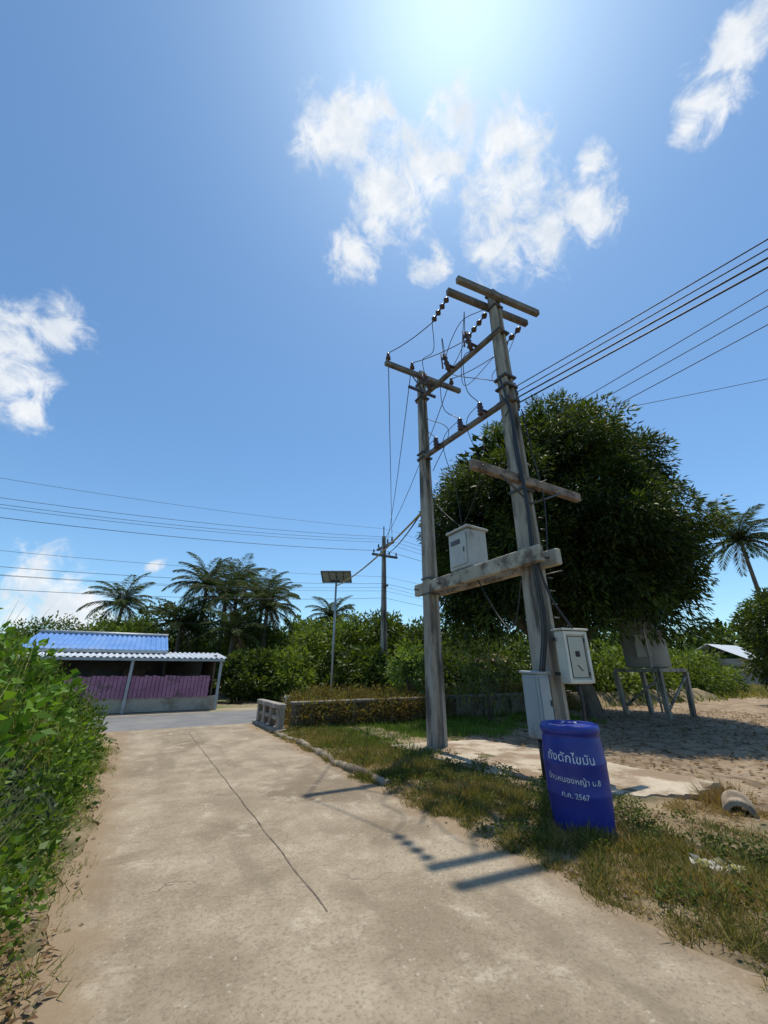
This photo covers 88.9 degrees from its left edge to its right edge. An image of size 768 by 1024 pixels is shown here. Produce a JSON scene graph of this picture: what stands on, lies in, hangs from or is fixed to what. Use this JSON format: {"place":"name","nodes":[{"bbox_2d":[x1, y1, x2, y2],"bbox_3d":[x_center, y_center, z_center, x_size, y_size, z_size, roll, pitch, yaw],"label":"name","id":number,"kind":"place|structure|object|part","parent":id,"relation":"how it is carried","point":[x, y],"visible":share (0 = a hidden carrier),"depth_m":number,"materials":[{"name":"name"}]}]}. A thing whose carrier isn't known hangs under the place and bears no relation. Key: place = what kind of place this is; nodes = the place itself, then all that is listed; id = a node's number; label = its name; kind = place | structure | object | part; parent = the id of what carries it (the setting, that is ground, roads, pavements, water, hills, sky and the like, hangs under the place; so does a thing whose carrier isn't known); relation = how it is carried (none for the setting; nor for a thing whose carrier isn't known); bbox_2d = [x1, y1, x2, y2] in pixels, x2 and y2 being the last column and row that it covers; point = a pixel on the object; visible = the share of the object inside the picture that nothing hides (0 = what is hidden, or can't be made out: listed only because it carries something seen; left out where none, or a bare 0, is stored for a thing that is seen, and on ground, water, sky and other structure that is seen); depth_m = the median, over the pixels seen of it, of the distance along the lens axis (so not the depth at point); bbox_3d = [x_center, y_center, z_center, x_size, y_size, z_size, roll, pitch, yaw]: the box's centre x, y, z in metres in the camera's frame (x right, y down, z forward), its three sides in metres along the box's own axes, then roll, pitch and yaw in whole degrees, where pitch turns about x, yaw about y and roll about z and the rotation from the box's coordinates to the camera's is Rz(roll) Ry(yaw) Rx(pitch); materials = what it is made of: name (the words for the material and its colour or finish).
{"place":"outdoors","nodes":[
{"label":"outdoors","id":0,"kind":"place"},
{"bbox_2d":[0,732,118,1023],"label":"verge","id":1,"kind":"structure","parent":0,"point":[84,832],"depth_m":2.73,"materials":[{"name":"soil"}]},
{"bbox_2d":[3,629,59,761],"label":"weed stalks","id":2,"kind":"object","parent":1,"relation":"on","point":[45,677],"visible":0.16,"depth_m":6.48,"materials":[{"name":"green plant"}]},
{"bbox_2d":[0,721,96,877],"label":"shrub understory","id":3,"kind":"object","parent":1,"relation":"on","point":[17,796],"visible":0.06,"depth_m":3.82,"materials":[{"name":"green plant"}]},
{"bbox_2d":[0,607,112,995],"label":"shrubs","id":4,"kind":"object","parent":1,"relation":"on","point":[8,888],"visible":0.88,"depth_m":3.96,"materials":[{"name":"green plant"}]},
{"bbox_2d":[0,596,123,1023],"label":"grass","id":5,"kind":"structure","parent":1,"relation":"on","point":[104,767],"depth_m":3.92,"materials":[{"name":"green plant"}]},
{"bbox_2d":[97,707,256,716],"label":"road shoulder","id":6,"kind":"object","parent":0,"point":[176,712],"visible":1,"depth_m":14.89},
{"bbox_2d":[78,695,217,713],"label":"wall","id":7,"kind":"structure","parent":6,"relation":"on","point":[152,704],"depth_m":15.12,"materials":[{"name":"paint"}]},
{"bbox_2d":[37,675,209,699],"bbox_3d":[-10.023,6.570,14.667,6.500,0.839,0.070,12,-25,-28],"label":"picket fence","id":8,"kind":"object","parent":7,"relation":"on","point":[134,692],"visible":0.71,"depth_m":15.11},
{"bbox_2d":[85,710,276,731],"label":"asphalt road","id":9,"kind":"structure","parent":0,"point":[142,722],"depth_m":12.49,"materials":[{"name":"grey asphalt"}]},
{"bbox_2d":[216,687,355,708],"bbox_3d":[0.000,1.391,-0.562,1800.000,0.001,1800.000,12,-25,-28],"label":"ground","id":10,"kind":"structure","parent":0,"point":[222,703],"depth_m":19.01,"materials":[{"name":"soil"}]},
{"bbox_2d":[75,572,156,631],"bbox_3d":[-20.679,8.883,30.002,5.384,9.206,5.086,-18,-28,38],"label":"palm tree","id":11,"kind":"object","parent":10,"relation":"on","point":[121,602],"visible":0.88,"depth_m":30.81,"materials":[{"name":"green plant"}]},
{"bbox_2d":[36,656,206,713],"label":"walls","id":12,"kind":"structure","parent":10,"relation":"on","point":[96,668],"depth_m":17.08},
{"bbox_2d":[12,651,226,658],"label":"awning roof","id":13,"kind":"structure","parent":12,"relation":"on","point":[198,655],"depth_m":15.98,"materials":[{"name":"white metal"}]},
{"bbox_2d":[18,629,224,713],"bbox_3d":[-11.013,6.617,16.659,7.250,3.170,4.920,12,-25,-28],"label":"frame","id":14,"kind":"object","parent":10,"relation":"on","point":[133,660],"visible":0.62,"depth_m":15.94,"materials":[{"name":"grey metal"}]},
{"bbox_2d":[23,632,167,650],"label":"roof","id":15,"kind":"structure","parent":14,"relation":"on","point":[88,641],"depth_m":17.13,"materials":[{"name":"blue metal"}]},
{"bbox_2d":[53,655,216,697],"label":"side wall and furniture","id":16,"kind":"structure","parent":10,"relation":"on","point":[208,668],"depth_m":16.61,"materials":[{"name":"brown wood"}]},
{"bbox_2d":[140,596,217,651],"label":"palm tree","id":17,"kind":"object","parent":10,"relation":"on","point":[180,623],"visible":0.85,"depth_m":26.68,"materials":[{"name":"green plant"}]},
{"bbox_2d":[161,552,248,652],"bbox_3d":[-13.703,7.987,29.271,6.035,10.319,5.155,0,-22,0],"label":"palm tree","id":18,"kind":"object","parent":10,"relation":"on","point":[192,591],"visible":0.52,"depth_m":29.86,"materials":[{"name":"green plant"}]},
{"bbox_2d":[177,562,260,694],"bbox_3d":[-11.436,7.751,26.990,5.290,9.047,5.424,-1,-22,2],"label":"palm tree","id":19,"kind":"object","parent":10,"relation":"on","point":[219,587],"visible":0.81,"depth_m":27.21,"materials":[{"name":"green plant"}]},
{"bbox_2d":[191,607,275,697],"bbox_3d":[-9.303,8.581,24.174,4.648,5.399,4.388,-1,-22,3],"label":"palm tree","id":20,"kind":"object","parent":10,"relation":"on","point":[237,632],"visible":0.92,"depth_m":24.20,"materials":[{"name":"green plant"}]},
{"bbox_2d":[202,553,267,625],"bbox_3d":[-12.150,8.865,31.925,5.108,10.679,5.128,-8,-23,20],"label":"palm tree","id":21,"kind":"object","parent":10,"relation":"on","point":[253,570],"visible":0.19,"depth_m":33.17,"materials":[{"name":"green plant"}]},
{"bbox_2d":[224,575,301,692],"bbox_3d":[-7.829,7.968,25.854,5.293,7.793,5.326,12,-25,-28],"label":"palm tree","id":22,"kind":"object","parent":10,"relation":"on","point":[268,605],"visible":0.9,"depth_m":26.20,"materials":[{"name":"green plant"}]},
{"bbox_2d":[226,568,299,693],"bbox_3d":[-9.045,8.439,28.672,5.352,9.033,5.598,-5,-23,13],"label":"palm tree","id":23,"kind":"object","parent":10,"relation":"on","point":[259,587],"visible":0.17,"depth_m":29.29,"materials":[{"name":"green plant"}]},
{"bbox_2d":[0,599,529,703],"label":"distant trees","id":24,"kind":"object","parent":10,"relation":"on","point":[280,664],"visible":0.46,"depth_m":22.80,"materials":[{"name":"green plant"}]},
{"bbox_2d":[252,699,285,732],"bbox_3d":[-3.223,5.713,11.003,0.300,0.710,2.600,12,-25,-28],"label":"bridge railing","id":25,"kind":"object","parent":10,"relation":"on","point":[267,716],"visible":0.77,"depth_m":10.71,"materials":[{"name":"concrete"}]},
{"bbox_2d":[304,595,355,655],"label":"palm tree","id":26,"kind":"object","parent":10,"relation":"on","point":[341,609],"visible":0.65,"depth_m":31.05,"materials":[{"name":"green plant"}]},
{"bbox_2d":[273,730,391,785],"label":"kerb","id":27,"kind":"structure","parent":10,"relation":"on","point":[348,766],"depth_m":6.46,"materials":[{"name":"concrete"}]},
{"bbox_2d":[320,571,351,691],"bbox_3d":[-2.700,6.536,21.058,1.700,6.657,1.028,0,-22,0],"label":"solar street lamp","id":28,"kind":"object","parent":10,"relation":"on","point":[334,577],"visible":0.88,"depth_m":21.94,"materials":[{"name":"metal"}]},
{"bbox_2d":[372,526,397,691],"bbox_3d":[0.068,5.348,21.980,1.368,9.750,1.486,-5,-22,11],"label":"utility pole","id":29,"kind":"object","parent":10,"relation":"on","point":[383,555],"visible":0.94,"depth_m":22.33,"materials":[{"name":"concrete"}]},
{"bbox_2d":[4,613,767,685],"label":"distant tree line","id":30,"kind":"object","parent":10,"relation":"on","point":[727,641],"visible":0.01,"depth_m":52.13,"materials":[{"name":"green plant"}]},
{"bbox_2d":[290,693,525,727],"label":"retaining wall","id":31,"kind":"structure","parent":10,"relation":"on","point":[462,710],"depth_m":12.09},
{"bbox_2d":[384,352,460,747],"bbox_3d":[1.091,0.364,9.462,2.502,9.615,0.420,12,-25,-28],"label":"utility pole","id":32,"kind":"object","parent":10,"relation":"on","point":[436,726],"visible":0.94,"depth_m":8.89,"materials":[{"name":"concrete"}]},
{"bbox_2d":[0,239,767,634],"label":"power lines","id":33,"kind":"object","parent":32,"relation":"attached to","point":[438,413],"visible":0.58,"depth_m":10.92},
{"bbox_2d":[446,652,512,688],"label":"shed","id":34,"kind":"structure","parent":10,"relation":"on","point":[487,668],"depth_m":23.08,"materials":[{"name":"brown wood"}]},
{"bbox_2d":[285,688,722,720],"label":"canal bank","id":35,"kind":"structure","parent":10,"relation":"on","point":[609,698],"depth_m":18.35,"materials":[{"name":"soil"}]},
{"bbox_2d":[384,644,424,696],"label":"sapling","id":36,"kind":"object","parent":35,"relation":"on","point":[406,673],"visible":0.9,"depth_m":13.32,"materials":[{"name":"green plant"}]},
{"bbox_2d":[275,680,581,727],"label":"canal vines","id":37,"kind":"object","parent":35,"relation":"on","point":[327,695],"visible":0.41,"depth_m":11.67,"materials":[{"name":"green plant"}]},
{"bbox_2d":[432,275,580,719],"bbox_3d":[2.443,-0.473,7.706,2.850,9.850,1.425,12,-25,-28],"label":"utility pole","id":38,"kind":"object","parent":10,"relation":"on","point":[498,314],"visible":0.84,"depth_m":7.33,"materials":[{"name":"concrete"}]},
{"bbox_2d":[389,308,572,671],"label":"transformer platform","id":39,"kind":"structure","parent":38,"relation":"attached to","point":[506,566],"depth_m":7.72,"materials":[{"name":"concrete"}]},
{"bbox_2d":[446,524,487,571],"bbox_3d":[1.781,0.832,8.308,0.609,0.912,0.762,12,-25,-28],"label":"transformer box","id":40,"kind":"object","parent":39,"relation":"attached to","point":[467,546],"visible":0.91,"depth_m":8.09,"materials":[{"name":"grey paint"}]},
{"bbox_2d":[449,531,467,567],"bbox_3d":[1.552,0.792,8.181,0.020,0.660,0.540,11,-25,-26],"label":"door","id":41,"kind":"structure","parent":40,"relation":"in","point":[458,556],"depth_m":8.14,"materials":[{"name":"grey paint"}]},
{"bbox_2d":[550,628,594,720],"bbox_3d":[2.891,2.816,5.829,0.564,2.065,0.332,8,-23,-18],"label":"electric meter box","id":42,"kind":"object","parent":38,"relation":"attached to","point":[574,657],"visible":0.77,"depth_m":5.95,"materials":[{"name":"white paint"}]},
{"bbox_2d":[567,637,588,676],"bbox_3d":[2.952,2.204,5.963,0.300,0.580,0.010,8,-23,-18],"label":"door","id":43,"kind":"structure","parent":42,"relation":"in","point":[575,643],"depth_m":5.95,"materials":[{"name":"beige metal"}]},
{"bbox_2d":[255,722,767,994],"bbox_3d":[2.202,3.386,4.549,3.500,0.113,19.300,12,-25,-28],"label":"grass verge","id":44,"kind":"object","parent":10,"relation":"on","point":[718,952],"depth_m":3.50,"materials":[{"name":"green plant"}]},
{"bbox_2d":[539,720,615,834],"bbox_3d":[1.946,2.651,3.964,0.596,0.915,0.596,12,-25,-28],"label":"blue barrel","id":45,"kind":"object","parent":44,"relation":"on","point":[577,778],"visible":0.95,"depth_m":3.77,"materials":[{"name":"plastic"}]},
{"bbox_2d":[689,853,745,875],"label":"plastic litter","id":46,"kind":"object","parent":44,"relation":"on","point":[713,864],"visible":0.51,"depth_m":2.97,"materials":[{"name":"white plastic"}]},
{"bbox_2d":[300,682,767,743],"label":"field grass","id":47,"kind":"structure","parent":10,"relation":"on","point":[463,728],"depth_m":10.84,"materials":[{"name":"plant"}]},
{"bbox_2d":[392,740,719,800],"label":"concrete slab","id":48,"kind":"structure","parent":10,"relation":"on","point":[526,761],"depth_m":5.89,"materials":[{"name":"beige concrete"}]},
{"bbox_2d":[519,670,554,778],"bbox_3d":[2.313,3.073,5.735,0.345,1.398,0.360,12,-25,-28],"label":"electrical cabinet","id":49,"kind":"object","parent":48,"relation":"on","point":[538,698],"visible":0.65,"depth_m":5.72,"materials":[{"name":"metal"}]},
{"bbox_3d":[2.271,2.828,5.717,0.366,0.760,0.162,-7,-23,17],"label":"door","id":50,"kind":"part","parent":49,"relation":"part of","materials":[{"name":"paint"}]},
{"bbox_2d":[416,386,739,717],"bbox_3d":[6.497,1.355,15.804,10.849,12.640,10.952,-6,-23,14],"label":"mango tree","id":51,"kind":"object","parent":10,"relation":"on","point":[624,537],"visible":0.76,"depth_m":12.30,"materials":[{"name":"green plant"}]},
{"bbox_2d":[453,635,751,701],"bbox_3d":[14.313,9.684,23.978,21.044,4.484,9.360,12,-25,-28],"label":"hedge","id":52,"kind":"object","parent":10,"relation":"on","point":[604,664],"visible":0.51,"depth_m":21.95,"materials":[{"name":"green plant"}]},
{"bbox_2d":[697,644,767,684],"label":"house","id":53,"kind":"structure","parent":10,"relation":"on","point":[733,649],"depth_m":40.69,"materials":[{"name":"paint"}]},
{"bbox_2d":[700,503,767,591],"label":"palm tree","id":54,"kind":"object","parent":10,"relation":"on","point":[739,539],"visible":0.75,"depth_m":31.16,"materials":[{"name":"green plant"}]},
{"bbox_2d":[721,789,759,819],"bbox_3d":[3.823,3.208,4.214,0.290,0.296,0.457,-15,-26,33],"label":"concrete pipe section","id":55,"kind":"object","parent":10,"relation":"on","point":[730,798],"visible":0.62,"depth_m":4.13,"materials":[{"name":"beige concrete"}]},
{"bbox_2d":[726,587,767,690],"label":"tree","id":56,"kind":"object","parent":10,"relation":"on","point":[755,614],"visible":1,"depth_m":18.05,"materials":[{"name":"green plant"}]},
{"bbox_2d":[0,0,767,647],"label":"sky","id":57,"kind":"structure","parent":0,"point":[221,221],"materials":[{"name":"blue"}]},
{"bbox_2d":[5,723,767,1023],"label":"concrete road","id":58,"kind":"structure","parent":0,"point":[393,941],"depth_m":2.47,"materials":[{"name":"beige concrete"}]},
{"bbox_2d":[0,705,767,1023],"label":"fallen leaves","id":59,"kind":"object","parent":58,"relation":"on","point":[20,991],"visible":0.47,"depth_m":6.69,"materials":[{"name":"brown dry leaf"}]},
{"bbox_2d":[7,715,767,1022],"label":"stones","id":60,"kind":"object","parent":58,"relation":"on","point":[39,998],"visible":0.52,"depth_m":3.03,"materials":[{"name":"grey stone"}]},
{"bbox_2d":[396,696,767,815],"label":"dirt lot","id":61,"kind":"structure","parent":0,"point":[755,706],"depth_m":8.81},
{"bbox_2d":[445,631,523,721],"bbox_3d":[3.077,5.104,12.150,2.754,2.661,2.118,12,-25,-28],"label":"shrub","id":62,"kind":"object","parent":61,"relation":"on","point":[488,692],"visible":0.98,"depth_m":12.04,"materials":[{"name":"green plant"}]},
{"bbox_2d":[612,613,696,719],"bbox_3d":[9.570,5.367,14.252,1.880,3.836,1.648,12,-25,-28],"label":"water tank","id":63,"kind":"object","parent":61,"relation":"on","point":[641,660],"visible":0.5,"depth_m":13.75,"materials":[{"name":"metal"}]}
]}

